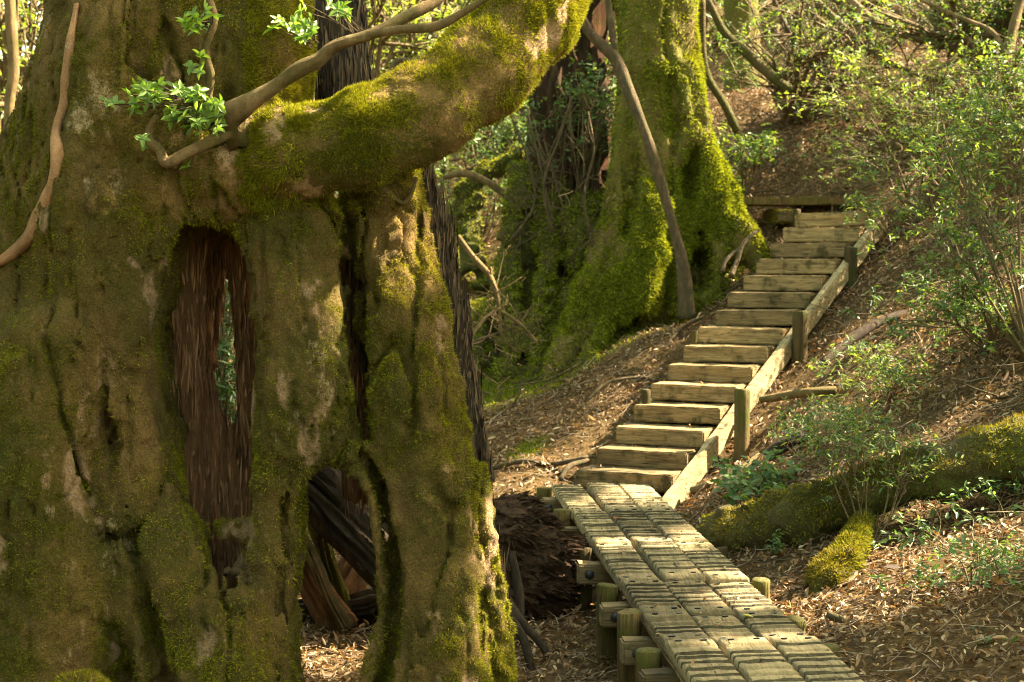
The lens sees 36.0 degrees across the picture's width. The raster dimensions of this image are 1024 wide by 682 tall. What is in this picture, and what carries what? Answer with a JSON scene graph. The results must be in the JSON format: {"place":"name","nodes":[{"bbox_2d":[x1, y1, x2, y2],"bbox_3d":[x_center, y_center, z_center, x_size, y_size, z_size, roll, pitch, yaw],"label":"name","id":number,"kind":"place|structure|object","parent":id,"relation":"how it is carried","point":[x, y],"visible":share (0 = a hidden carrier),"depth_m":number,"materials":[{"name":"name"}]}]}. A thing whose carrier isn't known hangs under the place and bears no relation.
{"place":"outdoors","nodes":[
{"label":"outdoors","id":0,"kind":"place"},
{"bbox_2d":[0,0,41,57],"label":"sky","id":1,"kind":"structure","parent":0,"point":[23,48],"materials":[{"name":"white"}]},
{"bbox_2d":[0,0,1023,681],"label":"ground","id":2,"kind":"structure","parent":0,"point":[1004,670],"depth_m":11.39,"materials":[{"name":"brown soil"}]},
{"bbox_2d":[4,0,18,125],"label":"background trunk","id":3,"kind":"object","parent":2,"relation":"on","point":[11,29],"visible":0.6,"depth_m":14.82,"materials":[{"name":"brown wood"}]},
{"bbox_2d":[0,0,42,132],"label":"forest tree","id":4,"kind":"object","parent":2,"relation":"on","point":[27,14],"visible":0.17,"depth_m":18.97,"materials":[{"name":"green plant"}]},
{"bbox_2d":[53,668,112,681],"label":"mossy stone","id":5,"kind":"object","parent":2,"relation":"on","point":[86,675],"visible":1,"depth_m":5.81,"materials":[{"name":"green plant"}]},
{"bbox_2d":[214,280,236,423],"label":"gully shrub","id":6,"kind":"object","parent":2,"relation":"on","point":[223,384],"visible":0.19,"depth_m":10.35,"materials":[{"name":"green plant"}]},
{"bbox_2d":[0,0,593,681],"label":"hollow tree","id":7,"kind":"object","parent":2,"relation":"on","point":[154,508],"visible":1,"depth_m":6.27,"materials":[{"name":"green plant"}]},
{"bbox_2d":[97,0,487,168],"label":"rhododendron branch","id":8,"kind":"object","parent":7,"relation":"attached to","point":[233,117],"visible":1,"depth_m":6.02,"materials":[{"name":"green plant"}]},
{"bbox_2d":[376,176,417,204],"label":"hooked twig","id":9,"kind":"object","parent":7,"relation":"hanging from","point":[409,196],"visible":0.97,"depth_m":6.46,"materials":[{"name":"brown wood"}]},
{"bbox_2d":[297,508,383,635],"bbox_3d":[-0.922,1.283,8.734,0.848,0.754,0.575,-1,4,-18],"label":"splintered root","id":10,"kind":"object","parent":2,"relation":"on","point":[339,595],"visible":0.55,"depth_m":8.66,"materials":[{"name":"brown plant"}]},
{"bbox_2d":[306,467,389,591],"bbox_3d":[-0.889,0.980,8.500,1.284,1.223,0.378,1,4,8],"label":"leaning deadwood","id":11,"kind":"object","parent":2,"relation":"on","point":[351,544],"visible":0.23,"depth_m":8.38,"materials":[{"name":"brown wood"}]},
{"bbox_2d":[314,0,470,85],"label":"forest tree","id":12,"kind":"object","parent":2,"relation":"on","point":[393,45],"visible":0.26,"depth_m":17.99,"materials":[{"name":"green plant"}]},
{"bbox_2d":[387,54,426,71],"bbox_3d":[-0.711,-1.899,14.453,1.149,1.943,0.163,0,4,0],"label":"background trunk","id":13,"kind":"object","parent":2,"relation":"on","point":[395,63],"visible":0.12,"depth_m":14.35,"materials":[{"name":"wood"}]},
{"bbox_2d":[367,0,466,55],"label":"forest tree","id":14,"kind":"object","parent":2,"relation":"on","point":[452,6],"visible":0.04,"depth_m":26.10,"materials":[{"name":"green plant"}]},
{"bbox_2d":[439,155,448,203],"bbox_3d":[-0.797,-1.602,17.934,0.232,2.362,0.142,0,4,0],"label":"background trunk","id":15,"kind":"object","parent":2,"relation":"on","point":[445,169],"visible":0.08,"depth_m":17.88,"materials":[{"name":"brown wood"}]},
{"bbox_2d":[434,100,529,243],"bbox_3d":[-0.210,-2.165,17.319,2.445,2.412,2.789,0,4,0],"label":"gully shrub","id":16,"kind":"object","parent":2,"relation":"on","point":[483,143],"visible":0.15,"depth_m":17.04,"materials":[{"name":"green plant"}]},
{"bbox_2d":[387,0,617,196],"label":"forest tree","id":17,"kind":"object","parent":2,"relation":"on","point":[612,72],"visible":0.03,"depth_m":20.23,"materials":[{"name":"green plant"}]},
{"bbox_2d":[456,234,553,360],"bbox_3d":[-0.117,-0.344,12.933,0.938,1.065,0.582,0,4,0],"label":"dead twiggy branch","id":18,"kind":"object","parent":2,"relation":"on","point":[485,270],"visible":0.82,"depth_m":12.96,"materials":[{"name":"brown wood"}]},
{"bbox_2d":[448,142,604,387],"bbox_3d":[-0.356,-0.414,15.331,2.897,3.128,2.160,2,4,30],"label":"mossy root mound","id":19,"kind":"object","parent":2,"relation":"on","point":[541,260],"visible":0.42,"depth_m":14.75,"materials":[{"name":"plant"}]},
{"bbox_2d":[443,170,504,196],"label":"bare bent branch","id":20,"kind":"object","parent":19,"relation":"on","point":[469,174],"visible":0.8,"depth_m":15.40,"materials":[{"name":"brown wood"}]},
{"bbox_2d":[472,274,555,385],"bbox_3d":[-0.259,-0.110,13.542,1.309,0.963,0.675,1,4,15],"label":"bare twig","id":21,"kind":"object","parent":19,"relation":"on","point":[481,339],"visible":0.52,"depth_m":13.51,"materials":[{"name":"brown wood"}]},
{"bbox_2d":[478,120,565,275],"bbox_3d":[0.101,-1.312,14.477,0.894,1.434,0.668,-1,4,-21],"label":"bare twig","id":22,"kind":"object","parent":19,"relation":"on","point":[520,228],"visible":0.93,"depth_m":14.45,"materials":[{"name":"brown wood"}]},
{"bbox_2d":[500,94,600,266],"bbox_3d":[0.345,-1.472,14.357,0.840,1.596,0.658,1,4,20],"label":"bare twig","id":23,"kind":"object","parent":19,"relation":"on","point":[544,195],"visible":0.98,"depth_m":14.33,"materials":[{"name":"brown wood"}]},
{"bbox_2d":[547,96,626,277],"bbox_3d":[0.725,-1.356,14.184,0.642,1.715,0.847,2,4,31],"label":"bare twig","id":24,"kind":"object","parent":19,"relation":"on","point":[590,230],"visible":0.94,"depth_m":14.13,"materials":[{"name":"brown wood"}]},
{"bbox_2d":[491,455,588,469],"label":"fallen branch","id":25,"kind":"object","parent":2,"relation":"on","point":[539,462],"visible":0.8,"depth_m":11.62,"materials":[{"name":"brown wood"}]},
{"bbox_2d":[493,490,591,670],"bbox_3d":[0.116,1.354,8.584,0.689,0.925,1.589,0,4,0],"label":"rotten stump","id":26,"kind":"object","parent":2,"relation":"on","point":[540,565],"visible":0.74,"depth_m":8.77,"materials":[{"name":"brown wood"}]},
{"bbox_2d":[478,49,617,272],"bbox_3d":[0.306,-1.507,14.993,1.824,2.527,1.082,1,4,18],"label":"gully shrub","id":27,"kind":"object","parent":2,"relation":"on","point":[598,104],"visible":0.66,"depth_m":14.82,"materials":[{"name":"green plant"}]},
{"bbox_2d":[558,458,589,480],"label":"fallen branch","id":28,"kind":"object","parent":2,"relation":"on","point":[568,467],"visible":1,"depth_m":11.27,"materials":[{"name":"beige wood"}]},
{"bbox_2d":[471,266,751,460],"bbox_3d":[0.091,-0.178,13.879,4.216,2.005,4.320,0,4,0],"label":"moss carpet","id":29,"kind":"object","parent":2,"relation":"on","point":[611,341],"visible":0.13,"depth_m":13.76,"materials":[{"name":"green plant"}]},
{"bbox_2d":[587,376,657,400],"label":"fallen branch","id":30,"kind":"object","parent":2,"relation":"on","point":[614,380],"visible":1,"depth_m":12.57,"materials":[{"name":"brown wood"}]},
{"bbox_2d":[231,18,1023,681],"bbox_3d":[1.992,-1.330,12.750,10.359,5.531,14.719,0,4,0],"label":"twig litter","id":31,"kind":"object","parent":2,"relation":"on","point":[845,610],"visible":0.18,"depth_m":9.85,"materials":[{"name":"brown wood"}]},
{"bbox_2d":[580,0,696,318],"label":"leaning sapling","id":32,"kind":"object","parent":2,"relation":"on","point":[612,55],"visible":0.95,"depth_m":13.33,"materials":[{"name":"wood"}]},
{"bbox_2d":[521,0,772,388],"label":"mossy cedar","id":33,"kind":"object","parent":2,"relation":"on","point":[633,280],"visible":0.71,"depth_m":14.23,"materials":[{"name":"green plant"}]},
{"bbox_2d":[663,316,703,348],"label":"fallen branch","id":34,"kind":"object","parent":2,"relation":"on","point":[682,327],"visible":1,"depth_m":13.21,"materials":[{"name":"brown wood"}]},
{"bbox_2d":[537,482,863,681],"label":"boardwalk","id":35,"kind":"structure","parent":2,"relation":"on","point":[736,644],"depth_m":7.59,"materials":[{"name":"brown wood"}]},
{"bbox_2d":[604,0,818,74],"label":"forest tree","id":36,"kind":"object","parent":2,"relation":"on","point":[712,33],"visible":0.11,"depth_m":23.79,"materials":[{"name":"green plant"}]},
{"bbox_2d":[698,0,740,132],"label":"background trunk","id":37,"kind":"object","parent":2,"relation":"on","point":[724,104],"visible":0.82,"depth_m":15.40,"materials":[{"name":"brown wood"}]},
{"bbox_2d":[690,453,762,494],"bbox_3d":[1.463,0.911,10.718,0.498,0.291,0.173,0,4,0],"label":"fallen log","id":38,"kind":"object","parent":2,"relation":"on","point":[695,489],"visible":0.44,"depth_m":10.72,"materials":[{"name":"brown wood"}]},
{"bbox_2d":[570,209,887,525],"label":"wooden stairs","id":39,"kind":"structure","parent":2,"relation":"on","point":[669,471],"depth_m":12.07,"materials":[{"name":"brown wood"}]},
{"bbox_2d":[447,0,1023,410],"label":"brushwood","id":40,"kind":"object","parent":2,"relation":"on","point":[749,193],"visible":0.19,"depth_m":14.50,"materials":[{"name":"green plant"}]},
{"bbox_2d":[720,229,759,277],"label":"forked twig","id":41,"kind":"object","parent":2,"relation":"on","point":[738,250],"visible":1,"depth_m":13.09,"materials":[{"name":"wood"}]},
{"bbox_2d":[723,0,767,94],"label":"background trunk","id":42,"kind":"object","parent":2,"relation":"on","point":[733,14],"visible":0.34,"depth_m":19.11,"materials":[{"name":"green plant"}]},
{"bbox_2d":[715,121,784,196],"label":"bank shrub","id":43,"kind":"object","parent":2,"relation":"on","point":[756,157],"visible":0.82,"depth_m":15.60,"materials":[{"name":"green plant"}]},
{"bbox_2d":[706,0,794,94],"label":"background trunk","id":44,"kind":"object","parent":2,"relation":"on","point":[755,61],"visible":0.98,"depth_m":16.20,"materials":[{"name":"brown wood"}]},
{"bbox_2d":[710,449,839,505],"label":"bank shrub","id":45,"kind":"object","parent":2,"relation":"on","point":[768,475],"visible":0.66,"depth_m":9.83,"materials":[{"name":"green plant"}]},
{"bbox_2d":[765,529,788,553],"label":"bank shrub","id":46,"kind":"object","parent":2,"relation":"on","point":[777,542],"visible":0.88,"depth_m":8.66,"materials":[{"name":"green plant"}]},
{"bbox_2d":[764,427,813,460],"bbox_3d":[1.880,0.702,10.690,0.372,0.239,0.138,-1,4,-19],"label":"fallen log","id":47,"kind":"object","parent":2,"relation":"on","point":[778,443],"visible":0.51,"depth_m":10.63,"materials":[{"name":"brown wood"}]},
{"bbox_2d":[759,386,836,402],"bbox_3d":[2.047,0.389,11.314,0.565,0.142,0.120,1,4,21],"label":"fallen log","id":48,"kind":"object","parent":2,"relation":"on","point":[797,393],"visible":0.95,"depth_m":11.28,"materials":[{"name":"brown wood"}]},
{"bbox_2d":[742,196,878,225],"bbox_3d":[3.382,-1.151,14.904,2.716,0.478,0.757,0,4,-6],"label":"landing","id":49,"kind":"object","parent":2,"relation":"on","point":[770,215],"visible":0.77,"depth_m":14.56,"materials":[{"name":"brown wood"}]},
{"bbox_2d":[706,0,928,29],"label":"forest tree","id":50,"kind":"object","parent":2,"relation":"on","point":[791,1],"visible":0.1,"depth_m":22.83,"materials":[{"name":"green plant"}]},
{"bbox_2d":[747,0,888,158],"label":"shrub","id":51,"kind":"object","parent":2,"relation":"on","point":[782,20],"visible":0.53,"depth_m":16.68,"materials":[{"name":"green plant"}]},
{"bbox_2d":[706,0,932,125],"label":"shrub","id":52,"kind":"object","parent":2,"relation":"on","point":[785,111],"visible":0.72,"depth_m":16.64,"materials":[{"name":"green plant"}]},
{"bbox_2d":[766,392,897,457],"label":"bank shrub","id":53,"kind":"object","parent":2,"relation":"on","point":[818,422],"visible":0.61,"depth_m":10.21,"materials":[{"name":"green plant"}]},
{"bbox_2d":[803,507,878,597],"bbox_3d":[1.823,1.111,8.327,0.302,0.500,1.176,2,4,30],"label":"mossy root","id":54,"kind":"object","parent":2,"relation":"on","point":[847,550],"visible":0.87,"depth_m":7.99,"materials":[{"name":"green plant"}]},
{"bbox_2d":[826,611,855,627],"bbox_3d":[1.570,1.308,7.200,0.301,0.108,0.045,3,5,43],"label":"fallen log","id":55,"kind":"object","parent":2,"relation":"on","point":[832,616],"visible":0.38,"depth_m":7.25,"materials":[{"name":"beige wood"}]},
{"bbox_2d":[696,411,1023,552],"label":"mossy log","id":56,"kind":"object","parent":2,"relation":"on","point":[800,514],"visible":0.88,"depth_m":8.63,"materials":[{"name":"green plant"}]},
{"bbox_2d":[758,379,967,548],"bbox_3d":[1.900,0.686,8.599,1.195,0.930,0.845,0,4,0],"label":"bank shrub","id":57,"kind":"object","parent":2,"relation":"on","point":[855,449],"visible":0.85,"depth_m":8.52,"materials":[{"name":"green plant"}]},
{"bbox_2d":[819,310,906,366],"bbox_3d":[2.594,-0.025,11.621,0.962,0.390,0.081,-3,5,-38],"label":"fallen log","id":58,"kind":"object","parent":2,"relation":"on","point":[864,330],"visible":0.88,"depth_m":11.57,"materials":[{"name":"brown wood"}]},
{"bbox_2d":[803,333,939,397],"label":"bank shrub","id":59,"kind":"object","parent":2,"relation":"on","point":[896,376],"visible":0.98,"depth_m":10.62,"materials":[{"name":"green plant"}]},
{"bbox_2d":[788,0,968,99],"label":"shrub","id":60,"kind":"object","parent":2,"relation":"on","point":[833,15],"visible":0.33,"depth_m":17.40,"materials":[{"name":"green plant"}]},
{"bbox_2d":[840,191,934,240],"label":"bank shrub","id":61,"kind":"object","parent":2,"relation":"on","point":[873,203],"visible":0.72,"depth_m":13.42,"materials":[{"name":"green plant"}]},
{"bbox_2d":[764,59,1023,221],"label":"bank shrub","id":62,"kind":"object","parent":2,"relation":"on","point":[881,138],"visible":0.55,"depth_m":13.38,"materials":[{"name":"green plant"}]},
{"bbox_2d":[767,27,1023,157],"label":"bank shrub","id":63,"kind":"object","parent":2,"relation":"on","point":[865,94],"visible":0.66,"depth_m":14.96,"materials":[{"name":"green plant"}]},
{"bbox_2d":[840,224,1023,370],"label":"bank shrub","id":64,"kind":"object","parent":2,"relation":"on","point":[960,298],"visible":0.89,"depth_m":10.29,"materials":[{"name":"green plant"}]},
{"bbox_2d":[843,52,1023,357],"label":"bank shrub","id":65,"kind":"object","parent":2,"relation":"on","point":[1018,296],"visible":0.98,"depth_m":10.31,"materials":[{"name":"green plant"}]},
{"bbox_2d":[846,0,1023,109],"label":"shrub","id":66,"kind":"object","parent":2,"relation":"on","point":[953,45],"visible":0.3,"depth_m":16.29,"materials":[{"name":"green plant"}]},
{"bbox_2d":[848,0,1023,92],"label":"forest tree","id":67,"kind":"object","parent":2,"relation":"on","point":[1000,21],"visible":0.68,"depth_m":15.85,"materials":[{"name":"green plant"}]},
{"bbox_2d":[865,486,1023,605],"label":"bank shrub","id":68,"kind":"object","parent":2,"relation":"on","point":[988,566],"visible":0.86,"depth_m":7.30,"materials":[{"name":"green plant"}]},
{"bbox_2d":[868,12,1023,182],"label":"bank shrub","id":69,"kind":"object","parent":2,"relation":"on","point":[1014,100],"visible":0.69,"depth_m":12.88,"materials":[{"name":"green plant"}]},
{"bbox_2d":[919,0,1023,97],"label":"background trunk","id":70,"kind":"object","parent":2,"relation":"on","point":[1016,15],"visible":0.73,"depth_m":13.17,"materials":[{"name":"brown wood"}]},
{"bbox_2d":[931,283,1019,336],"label":"bank shrub","id":71,"kind":"object","parent":2,"relation":"on","point":[994,314],"visible":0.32,"depth_m":10.79,"materials":[{"name":"green plant"}]},
{"bbox_2d":[929,31,1023,181],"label":"bank shrub","id":72,"kind":"object","parent":2,"relation":"on","point":[991,62],"visible":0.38,"depth_m":13.01,"materials":[{"name":"green plant"}]},
{"bbox_2d":[933,470,1023,509],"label":"bank shrub","id":73,"kind":"object","parent":2,"relation":"on","point":[1014,488],"visible":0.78,"depth_m":8.38,"materials":[{"name":"green plant"}]},
{"bbox_2d":[972,627,1017,644],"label":"bank shrub","id":74,"kind":"object","parent":2,"relation":"on","point":[1012,640],"visible":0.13,"depth_m":6.57,"materials":[{"name":"green plant"}]}
]}

